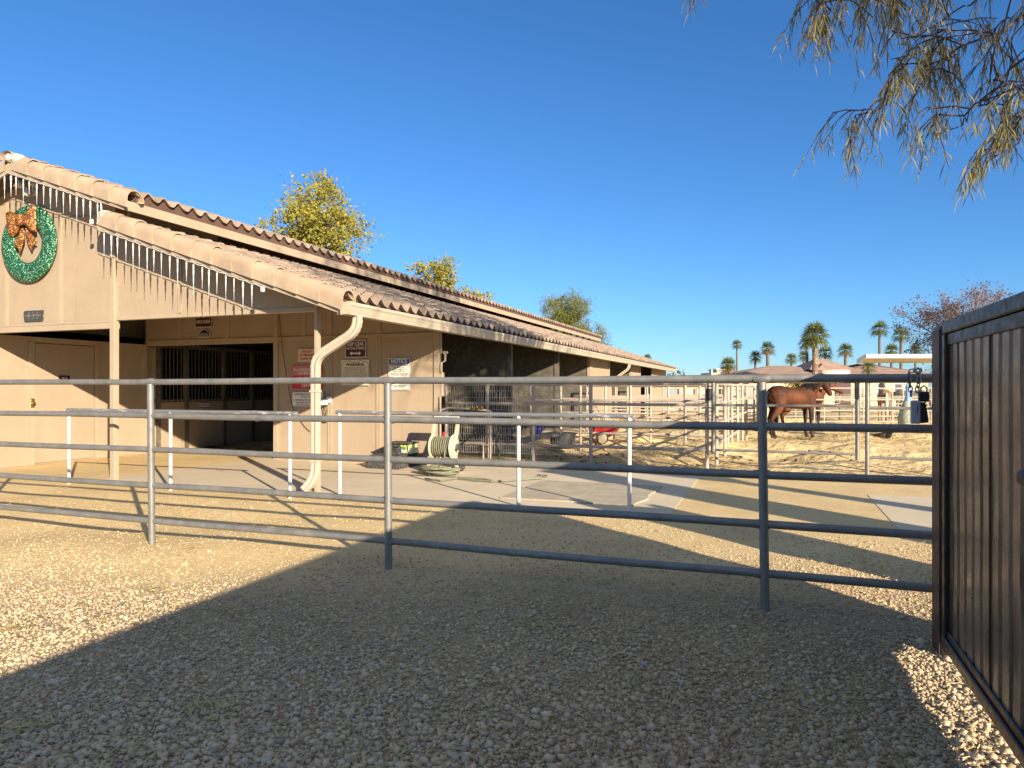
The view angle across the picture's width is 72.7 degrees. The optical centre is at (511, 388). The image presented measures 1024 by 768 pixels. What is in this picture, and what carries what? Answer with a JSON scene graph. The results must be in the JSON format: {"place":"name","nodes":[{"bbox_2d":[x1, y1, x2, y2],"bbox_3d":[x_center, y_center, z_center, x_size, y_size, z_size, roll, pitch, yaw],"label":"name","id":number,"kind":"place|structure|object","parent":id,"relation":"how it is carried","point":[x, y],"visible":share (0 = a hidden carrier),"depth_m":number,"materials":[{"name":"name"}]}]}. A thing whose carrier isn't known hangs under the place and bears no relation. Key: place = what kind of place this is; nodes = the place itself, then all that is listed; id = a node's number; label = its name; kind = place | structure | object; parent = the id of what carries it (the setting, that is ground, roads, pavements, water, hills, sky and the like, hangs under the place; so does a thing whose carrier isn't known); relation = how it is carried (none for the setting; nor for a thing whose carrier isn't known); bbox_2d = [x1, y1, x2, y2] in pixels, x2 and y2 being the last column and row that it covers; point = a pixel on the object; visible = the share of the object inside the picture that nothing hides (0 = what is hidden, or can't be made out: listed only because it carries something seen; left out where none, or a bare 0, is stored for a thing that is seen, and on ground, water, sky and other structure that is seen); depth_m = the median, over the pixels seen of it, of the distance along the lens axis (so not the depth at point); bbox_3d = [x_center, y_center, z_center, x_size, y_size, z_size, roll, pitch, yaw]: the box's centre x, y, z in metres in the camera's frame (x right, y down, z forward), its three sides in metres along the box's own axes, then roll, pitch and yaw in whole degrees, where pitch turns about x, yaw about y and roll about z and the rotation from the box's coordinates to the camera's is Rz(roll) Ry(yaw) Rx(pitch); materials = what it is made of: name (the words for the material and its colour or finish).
{"place":"outdoors","nodes":[
{"label":"outdoors","id":0,"kind":"place"},
{"bbox_2d":[0,389,1014,767],"bbox_3d":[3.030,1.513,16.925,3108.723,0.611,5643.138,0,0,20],"label":"ground","id":1,"kind":"structure","parent":0,"point":[822,503],"depth_m":5.97,"materials":[{"name":"gravel"}]},
{"bbox_2d":[66,408,298,498],"bbox_3d":[-4.998,1.004,10.287,4.400,1.391,0.054,0,0,20],"label":"hitching rail","id":2,"kind":"object","parent":1,"relation":"on","point":[190,412],"visible":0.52,"depth_m":10.28,"materials":[{"name":"metal"}]},
{"bbox_2d":[254,168,384,260],"bbox_3d":[-10.207,-4.674,36.092,6.603,12.961,6.837,0,0,20],"label":"shade tree","id":3,"kind":"object","parent":1,"relation":"on","point":[324,227],"visible":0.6,"depth_m":35.16,"materials":[{"name":"green plant"}]},
{"bbox_2d":[0,150,676,491],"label":"horse barn","id":4,"kind":"structure","parent":1,"relation":"on","point":[126,315],"depth_m":13.98,"materials":[{"name":"paint"}]},
{"bbox_2d":[13,178,37,196],"bbox_3d":[-8.355,-3.485,12.020,0.525,0.334,0.282,0,0,20],"label":"flood light","id":5,"kind":"object","parent":4,"relation":"attached to","point":[28,192],"visible":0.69,"depth_m":12.00,"materials":[{"name":"white plastic"}]},
{"bbox_2d":[24,310,43,321],"bbox_3d":[-8.357,-1.270,12.163,0.478,0.196,0.024,0,0,20],"label":"house number","id":6,"kind":"object","parent":4,"relation":"attached to","point":[34,316],"visible":1,"depth_m":12.14,"materials":[{"name":"black metal"}]},
{"bbox_2d":[1,204,96,282],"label":"christmas wreath","id":7,"kind":"object","parent":4,"relation":"attached to","point":[31,217],"visible":0.99,"depth_m":12.03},
{"bbox_2d":[0,173,102,224],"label":"icicle lights","id":8,"kind":"object","parent":4,"relation":"hanging from","point":[91,221],"visible":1,"depth_m":11.26,"materials":[{"name":"white plastic"}]},
{"bbox_2d":[30,343,93,462],"bbox_3d":[-9.157,0.285,14.237,0.110,2.370,1.385,0,0,20],"label":"tack door","id":9,"kind":"structure","parent":4,"relation":"in","point":[51,360],"depth_m":14.23,"materials":[{"name":"beige metal"}]},
{"bbox_2d":[58,375,69,378],"bbox_3d":[-9.169,-0.204,14.267,0.006,0.160,0.257,0,0,20],"label":"door sign","id":10,"kind":"object","parent":4,"relation":"attached to","point":[63,376],"visible":0.59,"depth_m":14.26,"materials":[{"name":"black"}]},
{"bbox_2d":[147,347,155,398],"bbox_3d":[-8.555,-0.365,16.485,0.050,1.230,0.258,0,0,20],"label":"feed door","id":11,"kind":"structure","parent":4,"relation":"in","point":[151,352],"depth_m":16.48,"materials":[{"name":"wood"}]},
{"bbox_2d":[98,229,264,300],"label":"icicle lights","id":12,"kind":"object","parent":4,"relation":"hanging from","point":[262,287],"visible":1,"depth_m":10.38,"materials":[{"name":"white plastic"}]},
{"bbox_2d":[195,317,211,327],"bbox_3d":[-6.897,-1.543,15.554,0.477,0.340,0.006,0,0,20],"label":"aisle sign","id":13,"kind":"object","parent":4,"relation":"attached to","point":[203,321],"visible":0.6,"depth_m":15.55,"materials":[{"name":"metal"}]},
{"bbox_2d":[199,329,209,337],"bbox_3d":[-6.870,-1.242,15.540,0.321,0.207,0.008,0,0,20],"label":"maker plate","id":14,"kind":"object","parent":4,"relation":"attached to","point":[204,333],"visible":1,"depth_m":15.53,"materials":[{"name":"black"}]},
{"bbox_2d":[199,403,210,406],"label":"feeding sign","id":15,"kind":"object","parent":4,"relation":"attached to","point":[204,404],"visible":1,"depth_m":18.04,"materials":[{"name":"black"}]},
{"bbox_2d":[279,314,307,429],"bbox_3d":[-4.504,-0.353,14.653,0.975,2.550,0.011,0,0,20],"label":"extension cord","id":16,"kind":"object","parent":4,"relation":"hanging from","point":[285,368],"visible":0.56,"depth_m":14.77,"materials":[{"name":"black plastic"}]},
{"bbox_2d":[298,349,313,361],"bbox_3d":[-4.292,-0.703,14.581,0.450,0.265,0.006,0,0,20],"label":"no smoking sign","id":17,"kind":"object","parent":4,"relation":"attached to","point":[305,355],"visible":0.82,"depth_m":14.59,"materials":[{"name":"beige"}]},
{"bbox_2d":[291,365,322,388],"bbox_3d":[-4.296,-0.247,14.582,0.780,0.495,0.006,0,0,20],"label":"distress sign","id":18,"kind":"object","parent":4,"relation":"attached to","point":[297,371],"visible":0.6,"depth_m":14.63,"materials":[{"name":"metal"}]},
{"bbox_2d":[292,392,322,406],"bbox_3d":[-4.282,0.220,14.577,0.790,0.320,0.006,0,0,20],"label":"handling sign","id":19,"kind":"object","parent":4,"relation":"attached to","point":[300,399],"visible":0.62,"depth_m":14.63,"materials":[{"name":"white"}]},
{"bbox_2d":[321,396,331,415],"bbox_3d":[-3.895,0.426,14.316,0.288,0.540,0.252,0,0,20],"label":"wall light","id":20,"kind":"object","parent":4,"relation":"attached to","point":[327,400],"visible":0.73,"depth_m":14.32,"materials":[{"name":"white plastic"}]},
{"bbox_2d":[341,360,368,385],"bbox_3d":[-3.195,-0.325,14.173,0.670,0.530,0.006,0,0,20],"label":"warning sign","id":21,"kind":"object","parent":4,"relation":"attached to","point":[354,368],"visible":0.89,"depth_m":14.17,"materials":[{"name":"beige"}]},
{"bbox_2d":[345,340,365,357],"bbox_3d":[-3.186,-0.812,14.169,0.490,0.355,0.006,0,0,20],"label":"keep clear sign","id":22,"kind":"object","parent":4,"relation":"attached to","point":[355,348],"visible":0.97,"depth_m":14.17,"materials":[{"name":"metal"}]},
{"bbox_2d":[388,358,409,389],"bbox_3d":[-2.239,-0.290,13.817,0.490,0.640,0.006,0,0,20],"label":"notice sign","id":23,"kind":"object","parent":4,"relation":"attached to","point":[398,367],"visible":0.86,"depth_m":13.81,"materials":[{"name":"white"}]},
{"bbox_2d":[530,426,543,434],"bbox_3d":[0.618,0.902,16.734,0.367,0.498,0.350,0,0,20],"label":"bucket","id":24,"kind":"object","parent":4,"relation":"hanging from","point":[538,430],"visible":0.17,"depth_m":16.61,"materials":[{"name":"blue plastic"}]},
{"bbox_2d":[0,534,708,733],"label":"fallen leaves","id":25,"kind":"object","parent":1,"relation":"on","point":[52,721],"visible":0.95,"depth_m":3.33,"materials":[{"name":"brown plant"}]},
{"bbox_2d":[103,458,700,513],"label":"concrete slab","id":26,"kind":"structure","parent":1,"relation":"on","point":[360,478],"depth_m":11.38,"materials":[{"name":"concrete"}]},
{"bbox_2d":[367,441,418,468],"bbox_3d":[-2.273,1.259,13.382,0.690,0.458,0.800,0,0,20],"label":"mounting step","id":27,"kind":"object","parent":26,"relation":"on","point":[404,448],"visible":0.68,"depth_m":13.26,"materials":[{"name":"grey plastic"}]},
{"bbox_2d":[427,416,464,474],"bbox_3d":[-1.224,0.995,12.376,0.682,0.990,0.911,0,0,20],"label":"hose reel","id":28,"kind":"object","parent":26,"relation":"on","point":[443,445],"visible":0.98,"depth_m":12.43,"materials":[{"name":"plastic"}]},
{"bbox_2d":[418,465,547,481],"bbox_3d":[-0.659,1.408,11.649,2.339,0.161,1.264,0,0,20],"label":"garden hose","id":29,"kind":"object","parent":26,"relation":"on","point":[437,470],"visible":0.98,"depth_m":11.90,"materials":[{"name":"rubber"}]},
{"bbox_2d":[500,480,601,501],"bbox_3d":[0.633,1.485,10.220,0.982,0.022,1.900,0,0,20],"label":"rubber mat","id":30,"kind":"object","parent":26,"relation":"on","point":[555,491],"visible":0.96,"depth_m":10.04,"materials":[{"name":"rubber"}]},
{"bbox_2d":[571,483,661,505],"bbox_3d":[1.532,1.485,9.886,0.920,0.022,1.900,0,0,20],"label":"rubber mat","id":31,"kind":"object","parent":26,"relation":"on","point":[609,493],"visible":0.91,"depth_m":9.73,"materials":[{"name":"rubber"}]},
{"bbox_2d":[405,248,460,288],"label":"shade tree","id":32,"kind":"object","parent":1,"relation":"on","point":[441,271],"visible":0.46,"depth_m":51.33,"materials":[{"name":"green plant"}]},
{"bbox_2d":[0,374,931,611],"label":"pipe fence","id":33,"kind":"object","parent":1,"relation":"on","point":[763,474],"visible":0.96,"depth_m":5.40,"materials":[{"name":"metal"}]},
{"bbox_2d":[897,383,911,423],"bbox_3d":[11.653,0.560,20.512,0.546,1.480,0.547,0,0,20],"label":"hay net","id":34,"kind":"object","parent":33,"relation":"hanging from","point":[903,416],"visible":0.36,"depth_m":20.41,"materials":[{"name":"fabric"}]},
{"bbox_2d":[907,367,922,396],"bbox_3d":[2.572,-0.041,4.447,0.082,0.192,0.079,0,0,20],"label":"lock chain","id":35,"kind":"object","parent":33,"relation":"hanging from","point":[918,377],"visible":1,"depth_m":4.43,"materials":[{"name":"metal"}]},
{"bbox_2d":[918,385,929,401],"bbox_3d":[2.604,0.028,4.403,0.062,0.108,0.030,0,0,20],"label":"padlock","id":36,"kind":"object","parent":35,"relation":"hanging from","point":[923,396],"visible":1,"depth_m":4.39,"materials":[{"name":"black metal"}]},
{"bbox_2d":[910,401,928,423],"bbox_3d":[2.574,0.148,4.401,0.097,0.147,0.044,0,0,20],"label":"key box","id":37,"kind":"object","parent":36,"relation":"hanging from","point":[918,413],"visible":1,"depth_m":4.39,"materials":[{"name":"grey metal"}]},
{"bbox_2d":[441,406,500,459],"bbox_3d":[-0.942,0.932,14.085,1.195,1.149,0.958,0,0,20],"label":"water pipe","id":38,"kind":"object","parent":1,"relation":"on","point":[480,409],"visible":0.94,"depth_m":14.42,"materials":[{"name":"metal"}]},
{"bbox_2d":[458,281,494,300],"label":"shade tree","id":39,"kind":"object","parent":1,"relation":"on","point":[479,294],"visible":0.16,"depth_m":53.72,"materials":[{"name":"green plant"}]},
{"bbox_2d":[335,410,632,510],"bbox_3d":[-0.516,1.003,9.111,4.200,1.394,0.054,0,0,20],"label":"hitching rail","id":40,"kind":"object","parent":1,"relation":"on","point":[629,417],"visible":0.73,"depth_m":8.87,"materials":[{"name":"metal"}]},
{"bbox_2d":[493,437,516,445],"bbox_3d":[-0.164,1.335,16.705,0.642,0.330,0.632,0,0,20],"label":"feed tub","id":41,"kind":"object","parent":1,"relation":"on","point":[513,439],"visible":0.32,"depth_m":16.45,"materials":[{"name":"black rubber"}]},
{"bbox_2d":[489,426,529,441],"bbox_3d":[-0.035,1.031,16.604,1.149,0.495,0.050,0,0,-18],"label":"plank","id":42,"kind":"object","parent":1,"relation":"on","point":[503,434],"visible":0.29,"depth_m":16.55,"materials":[{"name":"wood"}]},
{"bbox_2d":[445,384,592,462],"bbox_3d":[0.073,0.785,14.311,3.230,1.830,0.096,0,0,20],"label":"run fence panel","id":43,"kind":"object","parent":1,"relation":"on","point":[532,444],"visible":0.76,"depth_m":14.19,"materials":[{"name":"metal"}]},
{"bbox_2d":[521,430,559,442],"bbox_3d":[0.653,1.141,16.508,0.989,0.341,0.050,0,0,8],"label":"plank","id":44,"kind":"object","parent":1,"relation":"on","point":[547,434],"visible":0.57,"depth_m":16.47,"materials":[{"name":"wood"}]},
{"bbox_2d":[550,432,576,448],"bbox_3d":[1.274,1.305,17.557,0.728,0.390,0.717,0,0,20],"label":"feed tub","id":45,"kind":"object","parent":1,"relation":"on","point":[563,436],"visible":0.45,"depth_m":17.28,"materials":[{"name":"plastic"}]},
{"bbox_2d":[534,284,597,333],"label":"pine tree","id":46,"kind":"object","parent":1,"relation":"on","point":[572,313],"visible":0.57,"depth_m":61.24,"materials":[{"name":"green plant"}]},
{"bbox_2d":[595,322,613,345],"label":"pine tree","id":47,"kind":"object","parent":1,"relation":"on","point":[602,331],"visible":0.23,"depth_m":62.81,"materials":[{"name":"green plant"}]},
{"bbox_2d":[588,420,634,443],"bbox_3d":[2.733,1.184,19.148,1.206,0.640,0.860,0,0,20],"label":"muck cart","id":48,"kind":"object","parent":1,"relation":"on","point":[601,439],"visible":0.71,"depth_m":18.86,"materials":[{"name":"red paint"}]},
{"bbox_2d":[530,383,728,450],"bbox_3d":[2.865,0.785,17.712,5.092,1.830,0.074,0,0,20],"label":"run divider","id":49,"kind":"object","parent":1,"relation":"on","point":[630,400],"visible":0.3,"depth_m":17.51,"materials":[{"name":"metal"}]},
{"bbox_2d":[560,386,735,442],"bbox_3d":[3.893,0.785,20.317,5.204,1.830,0.074,0,0,20],"label":"run divider","id":50,"kind":"object","parent":1,"relation":"on","point":[650,413],"visible":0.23,"depth_m":20.26,"materials":[{"name":"metal"}]},
{"bbox_2d":[592,383,708,467],"bbox_3d":[2.633,0.785,13.371,2.215,1.830,0.074,0,0,20],"label":"run fence panel","id":51,"kind":"object","parent":1,"relation":"on","point":[706,405],"visible":0.57,"depth_m":13.23,"materials":[{"name":"metal"}]},
{"bbox_2d":[586,386,744,432],"bbox_3d":[5.069,0.785,23.294,5.332,1.830,0.074,0,0,20],"label":"run divider","id":52,"kind":"object","parent":1,"relation":"on","point":[627,396],"visible":0.27,"depth_m":23.40,"materials":[{"name":"metal"}]},
{"bbox_2d":[667,369,684,374],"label":"desert shrub","id":53,"kind":"object","parent":1,"relation":"on","point":[678,371],"visible":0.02,"depth_m":74.92,"materials":[{"name":"green plant"}]},
{"bbox_2d":[610,385,754,421],"bbox_3d":[6.464,0.785,26.829,5.484,1.830,0.074,0,0,20],"label":"run divider","id":54,"kind":"object","parent":1,"relation":"on","point":[753,408],"visible":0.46,"depth_m":26.75,"materials":[{"name":"metal"}]},
{"bbox_2d":[441,429,931,468],"bbox_3d":[6.538,1.495,17.890,15.466,0.527,13.961,0,0,20],"label":"loose hay","id":55,"kind":"object","parent":1,"relation":"on","point":[512,457],"visible":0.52,"depth_m":15.17,"materials":[{"name":"yellow plant"}]},
{"bbox_2d":[632,386,755,421],"bbox_3d":[7.934,0.785,30.551,5.644,1.830,0.074,0,0,20],"label":"run divider","id":56,"kind":"object","parent":1,"relation":"on","point":[689,395],"visible":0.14,"depth_m":30.53,"materials":[{"name":"metal"}]},
{"bbox_2d":[645,387,755,417],"bbox_3d":[9.476,0.785,34.458,5.812,1.830,0.074,0,0,20],"label":"run divider","id":57,"kind":"object","parent":1,"relation":"on","point":[691,394],"visible":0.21,"depth_m":34.88,"materials":[{"name":"metal"}]},
{"bbox_2d":[555,437,863,468],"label":"horse droppings","id":58,"kind":"object","parent":1,"relation":"on","point":[733,457],"visible":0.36,"depth_m":14.96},
{"bbox_2d":[666,384,784,410],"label":"stalls","id":59,"kind":"object","parent":1,"relation":"on","point":[680,391],"visible":0.06,"depth_m":44.67,"materials":[{"name":"beige paint"}]},
{"bbox_2d":[666,389,678,393],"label":"window","id":60,"kind":"structure","parent":59,"relation":"in","point":[671,391],"depth_m":45.26,"materials":[{"name":"glass"}]},
{"bbox_2d":[682,389,694,393],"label":"window","id":61,"kind":"structure","parent":59,"relation":"in","point":[689,391],"depth_m":44.87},
{"bbox_2d":[748,389,755,398],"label":"window","id":62,"kind":"structure","parent":59,"relation":"in","point":[749,390],"depth_m":43.59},
{"bbox_2d":[718,356,736,373],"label":"palm tree","id":63,"kind":"object","parent":1,"relation":"on","point":[728,367],"visible":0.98,"depth_m":65.74,"materials":[{"name":"green plant"}]},
{"bbox_2d":[715,384,747,465],"bbox_3d":[5.748,0.785,17.974,0.071,1.830,8.180,0,0,23],"label":"run fence","id":64,"kind":"object","parent":1,"relation":"on","point":[731,418],"visible":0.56,"depth_m":16.97,"materials":[{"name":"metal"}]},
{"bbox_2d":[731,338,742,370],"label":"palm tree","id":65,"kind":"object","parent":1,"relation":"on","point":[737,346],"visible":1,"depth_m":91.88,"materials":[{"name":"green plant"}]},
{"bbox_2d":[749,350,764,367],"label":"palm tree","id":66,"kind":"object","parent":1,"relation":"on","point":[756,355],"visible":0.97,"depth_m":81.86,"materials":[{"name":"green plant"}]},
{"bbox_2d":[756,385,768,431],"bbox_3d":[9.381,0.785,25.958,0.071,1.830,6.881,0,0,23],"label":"run fence","id":67,"kind":"object","parent":1,"relation":"on","point":[756,403],"visible":0.12,"depth_m":22.82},
{"bbox_2d":[760,340,775,365],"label":"palm tree","id":68,"kind":"object","parent":1,"relation":"on","point":[767,351],"visible":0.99,"depth_m":79.81,"materials":[{"name":"green plant"}]},
{"bbox_2d":[674,388,895,413],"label":"pen fence","id":69,"kind":"object","parent":1,"relation":"on","point":[825,400],"visible":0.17,"depth_m":41.98,"materials":[{"name":"metal"}]},
{"bbox_2d":[783,353,797,365],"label":"palm tree","id":70,"kind":"object","parent":1,"relation":"on","point":[791,357],"visible":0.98,"depth_m":87.81,"materials":[{"name":"green plant"}]},
{"bbox_2d":[782,383,804,387],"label":"lemon tree","id":71,"kind":"object","parent":1,"relation":"on","point":[794,385],"visible":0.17,"depth_m":57.61,"materials":[{"name":"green plant"}]},
{"bbox_2d":[767,371,831,438],"bbox_3d":[8.701,0.464,21.425,2.480,2.083,0.644,0,0,-17],"label":"horse","id":72,"kind":"object","parent":1,"relation":"on","point":[805,393],"visible":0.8,"depth_m":21.21},
{"bbox_2d":[798,350,810,362],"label":"palm tree","id":73,"kind":"object","parent":1,"relation":"on","point":[802,355],"visible":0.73,"depth_m":89.87,"materials":[{"name":"green plant"}]},
{"bbox_2d":[798,334,811,362],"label":"palm tree","id":74,"kind":"object","parent":1,"relation":"on","point":[806,353],"visible":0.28,"depth_m":79.88,"materials":[{"name":"green plant"}]},
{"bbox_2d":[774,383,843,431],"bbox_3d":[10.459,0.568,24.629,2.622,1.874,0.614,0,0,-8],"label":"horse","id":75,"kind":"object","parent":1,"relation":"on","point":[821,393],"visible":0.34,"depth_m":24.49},
{"bbox_2d":[799,319,834,373],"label":"palm tree","id":76,"kind":"object","parent":1,"relation":"on","point":[813,340],"visible":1,"depth_m":55.78,"materials":[{"name":"green plant"}]},
{"bbox_2d":[709,388,927,420],"bbox_3d":[14.700,0.830,33.500,10.651,1.741,0.049,0,0,0],"label":"pen fence","id":77,"kind":"object","parent":1,"relation":"on","point":[795,411],"visible":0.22,"depth_m":33.48,"materials":[{"name":"metal"}]},
{"bbox_2d":[716,359,931,404],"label":"ranch house","id":78,"kind":"structure","parent":1,"relation":"on","point":[825,366],"depth_m":62.60,"materials":[{"name":"paint"}]},
{"bbox_2d":[836,383,850,404],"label":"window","id":79,"kind":"structure","parent":78,"relation":"in","point":[841,385],"depth_m":61.38,"materials":[{"name":"glass"}]},
{"bbox_2d":[894,383,902,391],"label":"window","id":80,"kind":"structure","parent":78,"relation":"in","point":[896,385],"depth_m":62.55,"materials":[{"name":"white glass"}]},
{"bbox_2d":[818,345,833,359],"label":"palm tree","id":81,"kind":"object","parent":1,"relation":"on","point":[824,352],"visible":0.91,"depth_m":77.77,"materials":[{"name":"green plant"}]},
{"bbox_2d":[744,388,929,423],"bbox_3d":[13.100,0.830,27.500,7.851,1.741,0.049,0,0,0],"label":"pen fence","id":82,"kind":"object","parent":1,"relation":"on","point":[863,407],"visible":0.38,"depth_m":27.48,"materials":[{"name":"metal"}]},
{"bbox_2d":[836,342,854,365],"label":"palm tree","id":83,"kind":"object","parent":1,"relation":"on","point":[845,353],"visible":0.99,"depth_m":75.84,"materials":[{"name":"green plant"}]},
{"bbox_2d":[681,0,1023,211],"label":"weeping tree","id":84,"kind":"object","parent":1,"relation":"on","point":[893,11],"visible":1,"depth_m":6.55,"materials":[{"name":"green plant"}]},
{"bbox_2d":[860,363,877,405],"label":"palm tree","id":85,"kind":"object","parent":1,"relation":"on","point":[868,369],"visible":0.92,"depth_m":51.88,"materials":[{"name":"green plant"}]},
{"bbox_2d":[814,388,931,432],"bbox_3d":[13.265,0.830,23.100,6.521,1.741,0.049,0,0,0],"label":"pen fence","id":86,"kind":"object","parent":1,"relation":"on","point":[891,421],"visible":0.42,"depth_m":23.08,"materials":[{"name":"metal"}]},
{"bbox_2d":[867,319,891,365],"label":"palm tree","id":87,"kind":"object","parent":1,"relation":"on","point":[879,331],"visible":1,"depth_m":83.86,"materials":[{"name":"green plant"}]},
{"bbox_2d":[873,433,891,438],"bbox_3d":[11.257,1.416,21.110,0.538,0.215,0.540,0,0,20],"label":"feed tub","id":88,"kind":"object","parent":1,"relation":"on","point":[884,435],"visible":0.81,"depth_m":20.93,"materials":[{"name":"black rubber"}]},
{"bbox_2d":[884,343,899,366],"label":"palm tree","id":89,"kind":"object","parent":1,"relation":"on","point":[891,347],"visible":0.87,"depth_m":79.84,"materials":[{"name":"green plant"}]},
{"bbox_2d":[857,354,931,363],"bbox_3d":[17.995,0.080,31.100,6.578,3.040,4.260,0,0,0],"label":"shade canopy","id":90,"kind":"object","parent":1,"relation":"on","point":[895,358],"visible":0.56,"depth_m":29.66,"materials":[{"name":"white"}]},
{"bbox_2d":[865,382,931,474],"bbox_3d":[7.510,0.778,11.371,3.122,1.844,0.180,0,0,20],"label":"galvanised fence panel","id":91,"kind":"object","parent":1,"relation":"on","point":[868,457],"visible":0.22,"depth_m":11.92,"materials":[{"name":"metal"}]},
{"bbox_2d":[706,382,871,459],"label":"galvanised gate","id":92,"kind":"structure","parent":91,"relation":"attached to","point":[710,394],"depth_m":12.36,"materials":[{"name":"grey metal"}]},
{"bbox_2d":[889,326,911,368],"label":"palm tree","id":93,"kind":"object","parent":1,"relation":"on","point":[901,337],"visible":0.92,"depth_m":83.83,"materials":[{"name":"green plant"}]},
{"bbox_2d":[908,342,921,368],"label":"palm tree","id":94,"kind":"object","parent":1,"relation":"on","point":[915,365],"visible":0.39,"depth_m":89.88,"materials":[{"name":"green plant"}]},
{"bbox_2d":[916,637,926,644],"bbox_3d":[2.459,1.518,4.169,0.050,0.052,0.055,0,0,-10],"label":"rock","id":95,"kind":"object","parent":1,"relation":"on","point":[919,640],"visible":0.84,"depth_m":4.17,"materials":[{"name":"stone"}]},
{"bbox_2d":[932,325,947,656],"bbox_3d":[2.520,0.719,4.045,0.106,2.162,0.200,0,0,20],"label":"gate post","id":96,"kind":"object","parent":1,"relation":"on","point":[937,333],"visible":0.33,"depth_m":4.01,"materials":[{"name":"brown metal"}]},
{"bbox_2d":[941,291,1023,767],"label":"yard gate","id":97,"kind":"structure","parent":96,"relation":"attached to","point":[982,640],"depth_m":3.10,"materials":[{"name":"brown metal"}]},
{"bbox_2d":[943,656,951,661],"bbox_3d":[2.439,1.510,3.893,0.054,0.037,0.036,0,0,20],"label":"rock","id":98,"kind":"object","parent":1,"relation":"on","point":[947,658],"visible":0.69,"depth_m":3.88,"materials":[{"name":"stone"}]},
{"bbox_2d":[886,280,1015,372],"bbox_3d":[24.558,-2.077,37.828,7.454,7.783,7.480,0,0,20],"label":"leafless tree","id":99,"kind":"object","parent":1,"relation":"on","point":[950,311],"visible":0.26,"depth_m":38.23,"materials":[{"name":"brown plant"}]},
{"bbox_2d":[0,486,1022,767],"bbox_3d":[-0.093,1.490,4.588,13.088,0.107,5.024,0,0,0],"label":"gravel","id":100,"kind":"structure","parent":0,"point":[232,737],"depth_m":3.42,"materials":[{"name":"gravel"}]},
{"bbox_2d":[0,0,1023,387],"label":"sky","id":101,"kind":"structure","parent":0,"point":[644,160],"materials":[{"name":"blue"}]},
{"bbox_2d":[701,369,724,374],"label":"building","id":102,"kind":"structure","parent":0,"point":[714,371],"depth_m":90.50,"materials":[{"name":"paint"}]},
{"bbox_2d":[877,383,890,420],"bbox_3d":[17.154,0.490,32.134,0.595,2.030,2.422,0,0,22],"label":"horse","id":103,"kind":"object","parent":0,"point":[884,393],"visible":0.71,"depth_m":31.40},
{"bbox_2d":[868,495,931,530],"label":"concrete path","id":104,"kind":"structure","parent":0,"point":[906,512],"depth_m":8.57,"materials":[{"name":"concrete"}]}
]}

